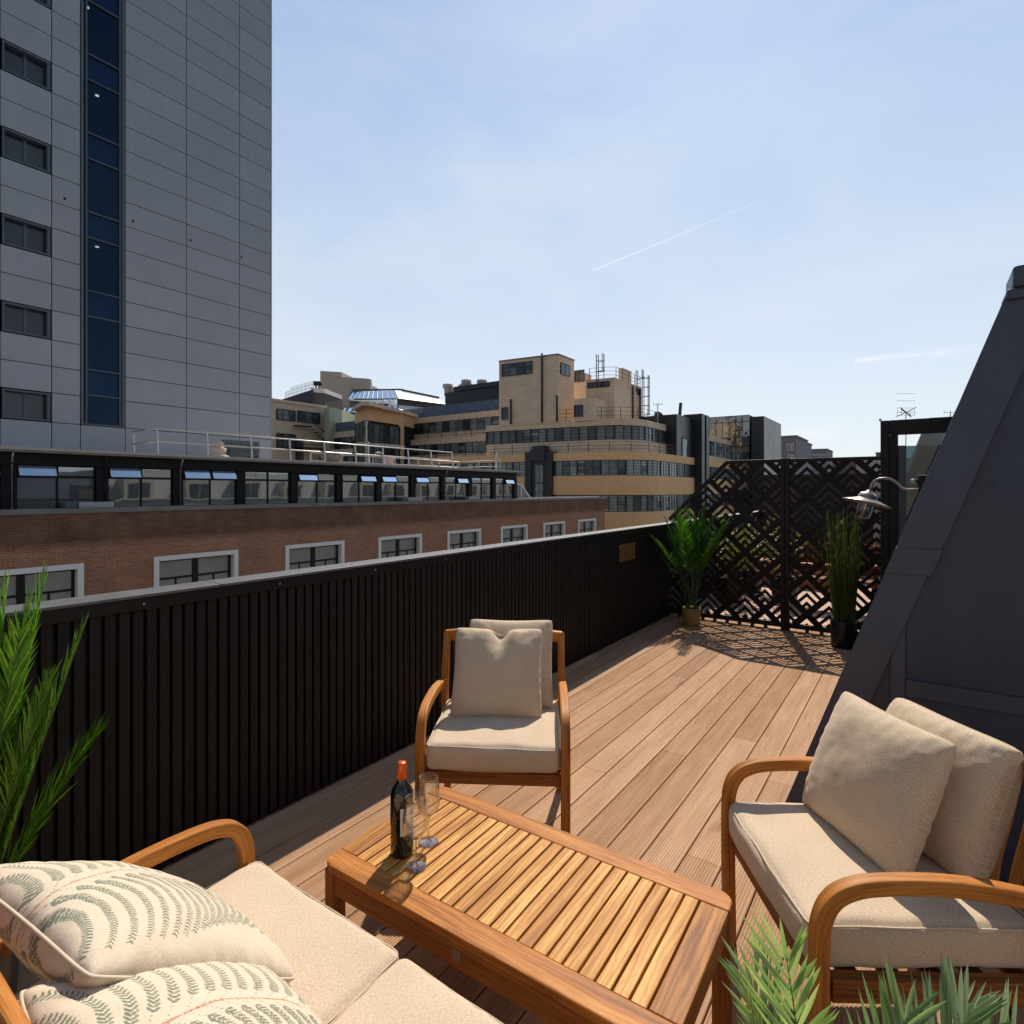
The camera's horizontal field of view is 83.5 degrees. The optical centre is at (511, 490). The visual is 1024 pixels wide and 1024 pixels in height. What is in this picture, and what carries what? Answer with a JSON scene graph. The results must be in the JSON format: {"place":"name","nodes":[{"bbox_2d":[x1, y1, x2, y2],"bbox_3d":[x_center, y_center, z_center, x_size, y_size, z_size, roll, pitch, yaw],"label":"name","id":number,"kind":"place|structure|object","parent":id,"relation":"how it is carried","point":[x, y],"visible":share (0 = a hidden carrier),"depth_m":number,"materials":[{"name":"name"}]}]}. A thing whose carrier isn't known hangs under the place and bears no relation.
{"place":"outdoors","nodes":[
{"label":"outdoors","id":0,"kind":"place"},
{"bbox_2d":[320,371,377,412],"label":"concrete stack","id":1,"kind":"object","parent":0,"point":[342,384],"visible":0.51,"depth_m":113.51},
{"bbox_2d":[341,389,444,414],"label":"glass atrium","id":2,"kind":"object","parent":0,"point":[404,400],"visible":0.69,"depth_m":101.81,"materials":[{"name":"white metal"}]},
{"bbox_2d":[405,399,498,466],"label":"office wing","id":3,"kind":"structure","parent":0,"point":[459,429],"depth_m":85.00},
{"bbox_2d":[443,384,452,395],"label":"roof cowl","id":4,"kind":"object","parent":3,"relation":"on","point":[447,388],"visible":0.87,"depth_m":94.44,"materials":[{"name":"metal"}]},
{"bbox_2d":[411,441,486,455],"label":"window","id":5,"kind":"structure","parent":3,"relation":"in","point":[462,447],"depth_m":84.17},
{"bbox_2d":[414,416,498,434],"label":"window","id":6,"kind":"structure","parent":3,"relation":"in","point":[474,423],"depth_m":84.93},
{"bbox_2d":[445,381,498,404],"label":"plant roof","id":7,"kind":"structure","parent":3,"relation":"on","point":[476,392],"depth_m":88.50,"materials":[{"name":"metal"}]},
{"bbox_2d":[461,379,470,384],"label":"roof cowl","id":8,"kind":"object","parent":7,"relation":"on","point":[465,381],"visible":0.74,"depth_m":94.33,"materials":[{"name":"metal"}]},
{"bbox_2d":[272,0,1023,456],"label":"sky","id":9,"kind":"structure","parent":0,"point":[806,217],"materials":[{"name":"blue"}]},
{"bbox_2d":[705,519,772,602],"bbox_3d":[3.126,0.994,8.184,1.160,1.185,1.044,0,0,35],"label":"shrub","id":10,"kind":"object","parent":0,"point":[729,578],"visible":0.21,"depth_m":8.09,"materials":[{"name":"green plant"}]},
{"bbox_2d":[723,513,791,592],"bbox_3d":[3.755,0.949,8.991,1.212,1.274,1.076,0,0,-14],"label":"shrub","id":11,"kind":"object","parent":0,"point":[757,584],"visible":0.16,"depth_m":8.84,"materials":[{"name":"green plant"}]},
{"bbox_2d":[760,532,814,603],"bbox_3d":[3.908,1.087,8.150,0.738,0.998,0.838,0,0,35],"label":"shrub","id":12,"kind":"object","parent":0,"point":[793,592],"visible":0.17,"depth_m":8.08,"materials":[{"name":"green plant"}]},
{"bbox_2d":[781,435,807,473],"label":"grey block","id":13,"kind":"structure","parent":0,"point":[793,446],"depth_m":127.69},
{"bbox_2d":[760,473,872,575],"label":"rooftop shed","id":14,"kind":"structure","parent":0,"point":[830,502],"depth_m":11.00,"materials":[{"name":"stone"}]},
{"bbox_2d":[799,479,845,556],"bbox_3d":[5.922,0.675,10.956,0.800,1.750,0.068,0,0,35],"label":"door","id":15,"kind":"structure","parent":14,"relation":"in","point":[803,484],"depth_m":10.97,"materials":[{"name":"wood"}]},
{"bbox_2d":[812,449,832,473],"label":"grey block","id":16,"kind":"structure","parent":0,"point":[822,453],"depth_m":187.24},
{"bbox_2d":[833,461,855,473],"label":"grey block","id":17,"kind":"structure","parent":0,"point":[849,465],"depth_m":236.22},
{"bbox_3d":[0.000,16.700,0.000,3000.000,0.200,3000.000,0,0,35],"label":"ground","id":18,"kind":"structure","parent":0,"visible":0},
{"bbox_2d":[0,0,271,458],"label":"office tower","id":19,"kind":"structure","parent":18,"relation":"on","point":[135,215],"depth_m":24.64,"materials":[{"name":"metal"}]},
{"bbox_2d":[0,388,49,421],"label":"window","id":20,"kind":"structure","parent":19,"relation":"in","point":[14,404],"depth_m":21.37,"materials":[{"name":"glass"}]},
{"bbox_2d":[0,301,49,339],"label":"window","id":21,"kind":"structure","parent":19,"relation":"in","point":[19,319],"depth_m":21.37,"materials":[{"name":"glass"}]},
{"bbox_2d":[0,214,49,256],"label":"window","id":22,"kind":"structure","parent":19,"relation":"in","point":[17,233],"depth_m":21.37,"materials":[{"name":"glass"}]},
{"bbox_2d":[0,126,49,173],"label":"window","id":23,"kind":"structure","parent":19,"relation":"in","point":[17,147],"depth_m":21.37,"materials":[{"name":"glass"}]},
{"bbox_2d":[0,39,49,91],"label":"window","id":24,"kind":"structure","parent":19,"relation":"in","point":[14,60],"depth_m":21.37,"materials":[{"name":"glass"}]},
{"bbox_2d":[34,0,49,8],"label":"window","id":25,"kind":"structure","parent":19,"relation":"in","point":[46,3],"depth_m":21.79,"materials":[{"name":"glass"}]},
{"bbox_2d":[272,398,326,460],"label":"deco annex","id":26,"kind":"object","parent":18,"relation":"on","point":[297,420],"visible":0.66,"depth_m":87.00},
{"bbox_2d":[276,408,295,421],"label":"window","id":27,"kind":"structure","parent":26,"relation":"in","point":[281,414],"depth_m":85.41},
{"bbox_2d":[276,433,295,448],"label":"window","id":28,"kind":"structure","parent":26,"relation":"in","point":[280,443],"depth_m":85.29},
{"bbox_2d":[282,380,313,403],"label":"mansard attic","id":29,"kind":"object","parent":26,"relation":"on","point":[305,397],"visible":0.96,"depth_m":95.77,"materials":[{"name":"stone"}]},
{"bbox_2d":[295,441,302,459],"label":"window","id":30,"kind":"structure","parent":26,"relation":"in","point":[298,454],"depth_m":87.35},
{"bbox_2d":[297,410,319,423],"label":"window","id":31,"kind":"structure","parent":26,"relation":"in","point":[315,417],"depth_m":88.64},
{"bbox_2d":[311,388,341,408],"bbox_3d":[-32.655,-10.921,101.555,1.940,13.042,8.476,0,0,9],"label":"roof tank","id":32,"kind":"object","parent":26,"relation":"on","point":[325,397],"visible":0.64,"depth_m":99.56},
{"bbox_2d":[0,446,605,606],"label":"brick building","id":33,"kind":"structure","parent":18,"relation":"on","point":[169,519],"depth_m":20.57,"materials":[{"name":"brown brick"}]},
{"bbox_2d":[0,464,1,508],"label":"window","id":34,"kind":"structure","parent":33,"relation":"in","point":[0,464],"depth_m":15.82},
{"bbox_2d":[0,563,83,606],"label":"window","id":35,"kind":"structure","parent":33,"relation":"in","point":[62,581],"depth_m":16.28,"materials":[{"name":"glass"}]},
{"bbox_2d":[16,464,94,508],"bbox_3d":[-13.516,-0.115,16.966,0.709,1.290,1.909,0,0,35],"label":"window","id":36,"kind":"structure","parent":33,"relation":"in","point":[37,486],"depth_m":16.76,"materials":[{"name":"glass"}]},
{"bbox_2d":[61,502,113,507],"bbox_3d":[-12.681,0.440,17.161,0.385,0.170,1.220,0,0,35],"label":"ledge box","id":37,"kind":"object","parent":33,"relation":"on","point":[87,504],"visible":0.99,"depth_m":16.98,"materials":[{"name":"metal"}]},
{"bbox_2d":[108,467,171,506],"bbox_3d":[-12.226,-0.115,18.786,0.709,1.290,1.909,0,0,35],"label":"window","id":38,"kind":"structure","parent":33,"relation":"in","point":[127,486],"depth_m":18.65,"materials":[{"name":"glass"}]},
{"bbox_2d":[153,550,237,586],"bbox_3d":[-10.775,3.255,19.580,0.380,2.230,2.880,0,0,35],"label":"window","id":39,"kind":"structure","parent":33,"relation":"in","point":[195,567],"depth_m":19.55,"materials":[{"name":"white metal"}]},
{"bbox_2d":[183,469,237,505],"bbox_3d":[-10.937,-0.115,20.607,0.709,1.290,1.909,0,0,35],"label":"window","id":40,"kind":"structure","parent":33,"relation":"in","point":[200,487],"depth_m":20.49,"materials":[{"name":"glass"}]},
{"bbox_2d":[208,442,228,456],"bbox_3d":[-11.104,-1.510,21.693,0.720,0.620,0.720,0,0,35],"label":"roof vent","id":41,"kind":"object","parent":33,"relation":"on","point":[218,449],"visible":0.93,"depth_m":21.52,"materials":[{"name":"metal"}]},
{"bbox_2d":[246,471,289,503],"bbox_3d":[-9.524,-0.115,22.341,0.070,1.290,1.909,0,0,35],"label":"window","id":42,"kind":"structure","parent":33,"relation":"in","point":[262,487],"depth_m":22.31,"materials":[{"name":"glass"}]},
{"bbox_2d":[132,428,453,467],"bbox_3d":[-9.059,-1.738,28.144,2.174,1.082,16.306,0,0,35],"label":"roof railing","id":43,"kind":"object","parent":33,"relation":"on","point":[157,441],"visible":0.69,"depth_m":24.85,"materials":[{"name":"metal"}]},
{"bbox_2d":[285,540,344,569],"bbox_3d":[-8.070,3.255,23.399,0.380,2.230,2.880,0,0,35],"label":"window","id":44,"kind":"structure","parent":33,"relation":"in","point":[298,556],"depth_m":23.44,"materials":[{"name":"white metal"}]},
{"bbox_2d":[298,472,335,502],"bbox_3d":[-8.358,-0.115,24.248,0.709,1.290,1.909,0,0,35],"label":"window","id":45,"kind":"structure","parent":33,"relation":"in","point":[312,487],"depth_m":24.13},
{"bbox_2d":[322,452,342,461],"bbox_3d":[-9.015,-1.570,28.794,1.040,0.740,1.040,0,0,35],"label":"roof drum","id":46,"kind":"object","parent":33,"relation":"on","point":[332,457],"visible":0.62,"depth_m":28.42,"materials":[{"name":"metal"}]},
{"bbox_2d":[343,474,377,501],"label":"window","id":47,"kind":"structure","parent":33,"relation":"in","point":[356,487],"depth_m":25.95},
{"bbox_2d":[358,442,404,463],"bbox_3d":[-6.996,-1.865,30.954,0.240,1.370,3.300,0,0,35],"label":"roof antenna","id":48,"kind":"object","parent":33,"relation":"on","point":[381,444],"visible":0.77,"depth_m":30.72,"materials":[{"name":"metal"}]},
{"bbox_2d":[385,457,393,464],"bbox_3d":[-6.973,-1.550,32.542,0.680,0.700,0.680,0,0,35],"label":"roof vent","id":49,"kind":"object","parent":33,"relation":"on","point":[388,460],"visible":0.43,"depth_m":32.33,"materials":[{"name":"metal"}]},
{"bbox_2d":[382,475,409,500],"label":"window","id":50,"kind":"structure","parent":33,"relation":"in","point":[394,487],"depth_m":27.76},
{"bbox_2d":[378,534,421,558],"bbox_3d":[-5.365,3.255,27.218,0.380,2.230,2.880,0,0,35],"label":"window","id":51,"kind":"structure","parent":33,"relation":"in","point":[401,545],"depth_m":27.27,"materials":[{"name":"white metal"}]},
{"bbox_2d":[310,452,499,468],"bbox_3d":[-6.221,-1.688,37.151,3.950,0.977,13.076,0,0,35],"label":"roof railing","id":52,"kind":"object","parent":33,"relation":"on","point":[409,458],"visible":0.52,"depth_m":39.90,"materials":[{"name":"metal"}]},
{"bbox_2d":[398,497,422,500],"bbox_3d":[-4.966,0.440,28.054,0.385,0.170,1.320,0,0,35],"label":"ledge box","id":53,"kind":"object","parent":33,"relation":"on","point":[411,499],"visible":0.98,"depth_m":27.84,"materials":[{"name":"metal"}]},
{"bbox_2d":[416,476,440,499],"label":"window","id":54,"kind":"structure","parent":33,"relation":"in","point":[427,487],"depth_m":29.69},
{"bbox_2d":[446,477,469,499],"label":"window","id":55,"kind":"structure","parent":33,"relation":"in","point":[456,487],"depth_m":31.43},
{"bbox_2d":[447,528,480,549],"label":"window","id":56,"kind":"structure","parent":33,"relation":"in","point":[457,539],"depth_m":31.12,"materials":[{"name":"white metal"}]},
{"bbox_2d":[460,496,479,499],"bbox_3d":[-2.316,0.440,31.795,0.385,0.170,1.320,0,0,35],"label":"ledge box","id":57,"kind":"object","parent":33,"relation":"on","point":[471,498],"visible":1,"depth_m":31.59,"materials":[{"name":"stone"}]},
{"bbox_2d":[472,477,491,498],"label":"window","id":58,"kind":"structure","parent":33,"relation":"in","point":[482,487],"depth_m":33.37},
{"bbox_2d":[496,478,514,498],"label":"window","id":59,"kind":"structure","parent":33,"relation":"in","point":[504,486],"depth_m":35.15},
{"bbox_2d":[501,524,527,542],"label":"window","id":60,"kind":"structure","parent":33,"relation":"in","point":[513,533],"depth_m":35.10,"materials":[{"name":"white metal"}]},
{"bbox_2d":[517,484,529,497],"bbox_3d":[0.416,0.100,36.989,0.720,1.000,1.850,0,0,35],"label":"stair hatch","id":61,"kind":"object","parent":33,"relation":"on","point":[521,491],"visible":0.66,"depth_m":36.64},
{"bbox_2d":[543,521,564,537],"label":"window","id":62,"kind":"structure","parent":33,"relation":"in","point":[550,529],"depth_m":38.90,"materials":[{"name":"white metal"}]},
{"bbox_2d":[578,518,595,532],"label":"window","id":63,"kind":"structure","parent":33,"relation":"in","point":[584,525],"depth_m":42.79,"materials":[{"name":"white metal"}]},
{"bbox_2d":[318,421,354,462],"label":"office wing","id":64,"kind":"structure","parent":18,"relation":"on","point":[344,432],"depth_m":87.68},
{"bbox_2d":[319,456,353,462],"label":"window","id":65,"kind":"structure","parent":64,"relation":"in","point":[348,459],"depth_m":86.11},
{"bbox_2d":[323,436,354,449],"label":"window","id":66,"kind":"structure","parent":64,"relation":"in","point":[350,440],"depth_m":87.86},
{"bbox_2d":[324,407,354,451],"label":"lift housing","id":67,"kind":"object","parent":64,"relation":"on","point":[333,417],"visible":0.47,"depth_m":88.78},
{"bbox_2d":[352,402,419,464],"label":"glazed bay","id":68,"kind":"object","parent":18,"relation":"on","point":[375,423],"visible":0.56,"depth_m":82.30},
{"bbox_2d":[355,420,368,462],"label":"window","id":69,"kind":"structure","parent":68,"relation":"in","point":[361,427],"depth_m":81.36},
{"bbox_2d":[367,422,399,463],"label":"window","id":70,"kind":"structure","parent":68,"relation":"in","point":[377,433],"depth_m":82.08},
{"bbox_2d":[437,353,733,529],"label":"deco building","id":71,"kind":"structure","parent":18,"relation":"on","point":[563,428],"depth_m":62.73,"materials":[{"name":"concrete"}]},
{"bbox_2d":[501,407,507,419],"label":"window","id":72,"kind":"structure","parent":71,"relation":"in","point":[504,410],"depth_m":65.65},
{"bbox_2d":[501,361,532,376],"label":"window","id":73,"kind":"structure","parent":71,"relation":"in","point":[519,368],"depth_m":64.87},
{"bbox_2d":[535,464,543,496],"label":"window","id":74,"kind":"structure","parent":71,"relation":"in","point":[539,468],"depth_m":62.02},
{"bbox_2d":[560,362,569,376],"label":"window","id":75,"kind":"structure","parent":71,"relation":"in","point":[564,368],"depth_m":63.67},
{"bbox_2d":[486,425,665,444],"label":"window","id":76,"kind":"structure","parent":71,"relation":"in","point":[603,432],"depth_m":62.44,"materials":[{"name":"glass"}]},
{"bbox_2d":[574,405,582,416],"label":"window","id":77,"kind":"structure","parent":71,"relation":"in","point":[578,409],"depth_m":61.11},
{"bbox_2d":[574,370,584,381],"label":"window","id":78,"kind":"structure","parent":71,"relation":"in","point":[579,375],"depth_m":68.78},
{"bbox_2d":[437,460,732,479],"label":"window","id":79,"kind":"structure","parent":71,"relation":"in","point":[578,467],"depth_m":60.52,"materials":[{"name":"glass"}]},
{"bbox_2d":[587,381,609,387],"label":"window","id":80,"kind":"structure","parent":71,"relation":"in","point":[604,383],"depth_m":63.24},
{"bbox_2d":[553,494,732,511],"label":"window","id":81,"kind":"structure","parent":71,"relation":"in","point":[613,503],"depth_m":59.48,"materials":[{"name":"glass"}]},
{"bbox_2d":[709,441,731,458],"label":"window","id":82,"kind":"structure","parent":71,"relation":"in","point":[716,449],"depth_m":80.85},
{"bbox_2d":[641,403,708,519],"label":"stair tower","id":83,"kind":"structure","parent":18,"relation":"on","point":[687,435],"depth_m":69.75,"materials":[{"name":"metal"}]},
{"bbox_2d":[682,437,688,456],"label":"window","id":84,"kind":"structure","parent":83,"relation":"in","point":[685,441],"depth_m":67.75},
{"bbox_2d":[709,415,780,512],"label":"glass office","id":85,"kind":"structure","parent":18,"relation":"on","point":[750,437],"depth_m":84.89,"materials":[{"name":"glass"}]},
{"bbox_2d":[807,442,812,473],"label":"grey block","id":86,"kind":"structure","parent":18,"relation":"on","point":[809,451],"depth_m":145.35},
{"bbox_2d":[856,433,944,567],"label":"stone building","id":87,"kind":"structure","parent":18,"relation":"on","point":[931,439],"depth_m":11.68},
{"bbox_2d":[896,407,916,444],"bbox_3d":[13.738,-1.384,20.000,0.609,3.969,0.537,0,0,35],"label":"tv antenna","id":88,"kind":"object","parent":87,"relation":"on","point":[905,412],"visible":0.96,"depth_m":20.00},
{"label":"terrace slab","id":89,"kind":"structure","parent":87,"relation":"on","visible":0},
{"bbox_2d":[17,613,1023,1023],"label":"deck","id":90,"kind":"structure","parent":89,"relation":"on","point":[673,719],"depth_m":3.20,"materials":[{"name":"wood"}]},
{"bbox_2d":[0,559,108,994],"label":"potted palm","id":91,"kind":"object","parent":90,"relation":"on","point":[17,654],"visible":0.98,"depth_m":1.75,"materials":[{"name":"plant"}]},
{"bbox_2d":[0,819,504,1023],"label":"sofa","id":92,"kind":"object","parent":90,"relation":"on","point":[345,970],"visible":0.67,"depth_m":1.35,"materials":[{"name":"fabric"}]},
{"bbox_2d":[0,861,293,987],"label":"scatter cushion","id":93,"kind":"object","parent":92,"relation":"on","point":[85,924],"visible":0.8,"depth_m":1.09,"materials":[{"name":"fabric"}]},
{"bbox_2d":[19,961,322,1023],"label":"scatter cushion","id":94,"kind":"object","parent":92,"relation":"on","point":[215,992],"visible":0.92,"depth_m":0.96,"materials":[{"name":"fabric"}]},
{"bbox_2d":[0,510,763,869],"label":"parapet wall","id":95,"kind":"structure","parent":90,"relation":"on","point":[244,700],"depth_m":2.79,"materials":[{"name":"black metal"}]},
{"bbox_2d":[619,542,634,561],"bbox_3d":[1.258,0.674,6.241,0.010,0.185,0.404,0,0,35],"label":"wall plaque","id":96,"kind":"object","parent":95,"relation":"attached to","point":[626,552],"depth_m":6.22,"materials":[{"name":"brown wood"}]},
{"bbox_2d":[415,629,570,832],"bbox_3d":[-0.064,1.174,2.775,0.663,0.862,0.710,0,0,4],"label":"armchair","id":97,"kind":"object","parent":90,"relation":"on","point":[508,750],"visible":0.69,"depth_m":2.46,"materials":[{"name":"fabric"}]},
{"bbox_2d":[450,628,541,716],"bbox_3d":[-0.072,0.898,2.838,0.441,0.390,0.258,0,0,4],"label":"scatter cushion","id":98,"kind":"object","parent":97,"relation":"on","point":[495,674],"visible":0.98,"depth_m":2.76,"materials":[{"name":"fabric"}]},
{"bbox_2d":[470,619,552,707],"bbox_3d":[-0.010,0.891,2.967,0.441,0.402,0.235,0,0,4],"label":"scatter cushion","id":99,"kind":"object","parent":97,"relation":"on","point":[500,627],"visible":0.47,"depth_m":2.98,"materials":[{"name":"fabric"}]},
{"bbox_2d":[325,787,731,1023],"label":"coffee table","id":100,"kind":"object","parent":90,"relation":"on","point":[547,923],"visible":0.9,"depth_m":1.65,"materials":[{"name":"brown wood"}]},
{"bbox_2d":[390,760,413,858],"bbox_3d":[-0.364,1.050,1.897,0.076,0.301,0.075,0,0,35],"label":"wine bottle","id":101,"kind":"object","parent":100,"relation":"on","point":[401,844],"visible":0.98,"depth_m":1.87,"materials":[{"name":"black glass"}]},
{"bbox_2d":[403,793,427,873],"bbox_3d":[-0.307,1.089,1.825,0.081,0.223,0.081,0,0,28],"label":"wine glass","id":102,"kind":"object","parent":100,"relation":"on","point":[415,869],"visible":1,"depth_m":1.81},
{"bbox_2d":[416,772,439,847],"bbox_3d":[-0.285,1.089,1.956,0.081,0.223,0.081,0,0,10],"label":"wine glass","id":103,"kind":"object","parent":100,"relation":"on","point":[429,843],"visible":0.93,"depth_m":1.95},
{"bbox_2d":[648,505,733,625],"bbox_3d":[2.042,0.873,6.904,1.166,1.453,0.804,0,0,18],"label":"potted palm","id":104,"kind":"object","parent":90,"relation":"on","point":[694,559],"visible":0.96,"depth_m":6.81,"materials":[{"name":"plant"}]},
{"bbox_2d":[668,456,879,635],"bbox_3d":[2.950,0.618,6.697,2.302,1.965,0.060,0,0,35],"label":"privacy screen","id":105,"kind":"object","parent":90,"relation":"on","point":[785,559],"visible":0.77,"depth_m":6.56,"materials":[{"name":"brown metal"}]},
{"bbox_2d":[697,568,879,630],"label":"neighbour paving","id":106,"kind":"structure","parent":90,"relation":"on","point":[817,612],"depth_m":7.89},
{"bbox_2d":[743,558,830,589],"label":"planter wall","id":107,"kind":"structure","parent":106,"relation":"on","point":[804,583],"depth_m":9.29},
{"bbox_2d":[790,541,879,594],"bbox_3d":[4.231,1.156,7.616,1.100,0.860,0.601,0,0,35],"label":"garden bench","id":108,"kind":"object","parent":106,"relation":"on","point":[871,570],"visible":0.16,"depth_m":7.74,"materials":[{"name":"brown wood"}]},
{"bbox_2d":[813,509,866,649],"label":"potted reeds","id":109,"kind":"object","parent":90,"relation":"on","point":[843,583],"visible":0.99,"depth_m":5.79,"materials":[{"name":"plant"}]},
{"bbox_2d":[716,905,1023,1023],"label":"potted palm","id":110,"kind":"object","parent":90,"relation":"on","point":[953,1006],"visible":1,"depth_m":1.03,"materials":[{"name":"plant"}]},
{"bbox_2d":[721,756,1023,1023],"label":"armchair","id":111,"kind":"object","parent":90,"relation":"on","point":[847,902],"visible":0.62,"depth_m":1.45,"materials":[{"name":"fabric"}]},
{"bbox_2d":[802,691,955,871],"bbox_3d":[1.122,0.896,1.793,0.230,0.386,0.441,0,0,-8],"label":"scatter cushion","id":112,"kind":"object","parent":111,"relation":"on","point":[876,781],"visible":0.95,"depth_m":1.69,"materials":[{"name":"fabric"}]},
{"bbox_2d":[886,698,1023,878],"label":"scatter cushion","id":113,"kind":"object","parent":111,"relation":"on","point":[969,827],"visible":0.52,"depth_m":1.60,"materials":[{"name":"fabric"}]},
{"bbox_2d":[785,265,1023,885],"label":"mansard roof","id":114,"kind":"structure","parent":89,"relation":"on","point":[941,631],"depth_m":2.37,"materials":[{"name":"grey metal"}]},
{"bbox_2d":[842,472,928,518],"bbox_3d":[2.612,0.041,3.899,0.644,0.322,0.302,0,0,35],"label":"wall lamp","id":115,"kind":"object","parent":114,"relation":"attached to","point":[868,497],"visible":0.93,"depth_m":3.94,"materials":[{"name":"silver metal"}]},
{"bbox_2d":[879,417,951,582],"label":"glazed gate","id":116,"kind":"structure","parent":114,"relation":"on","point":[903,465],"depth_m":5.92,"materials":[{"name":"black metal"}]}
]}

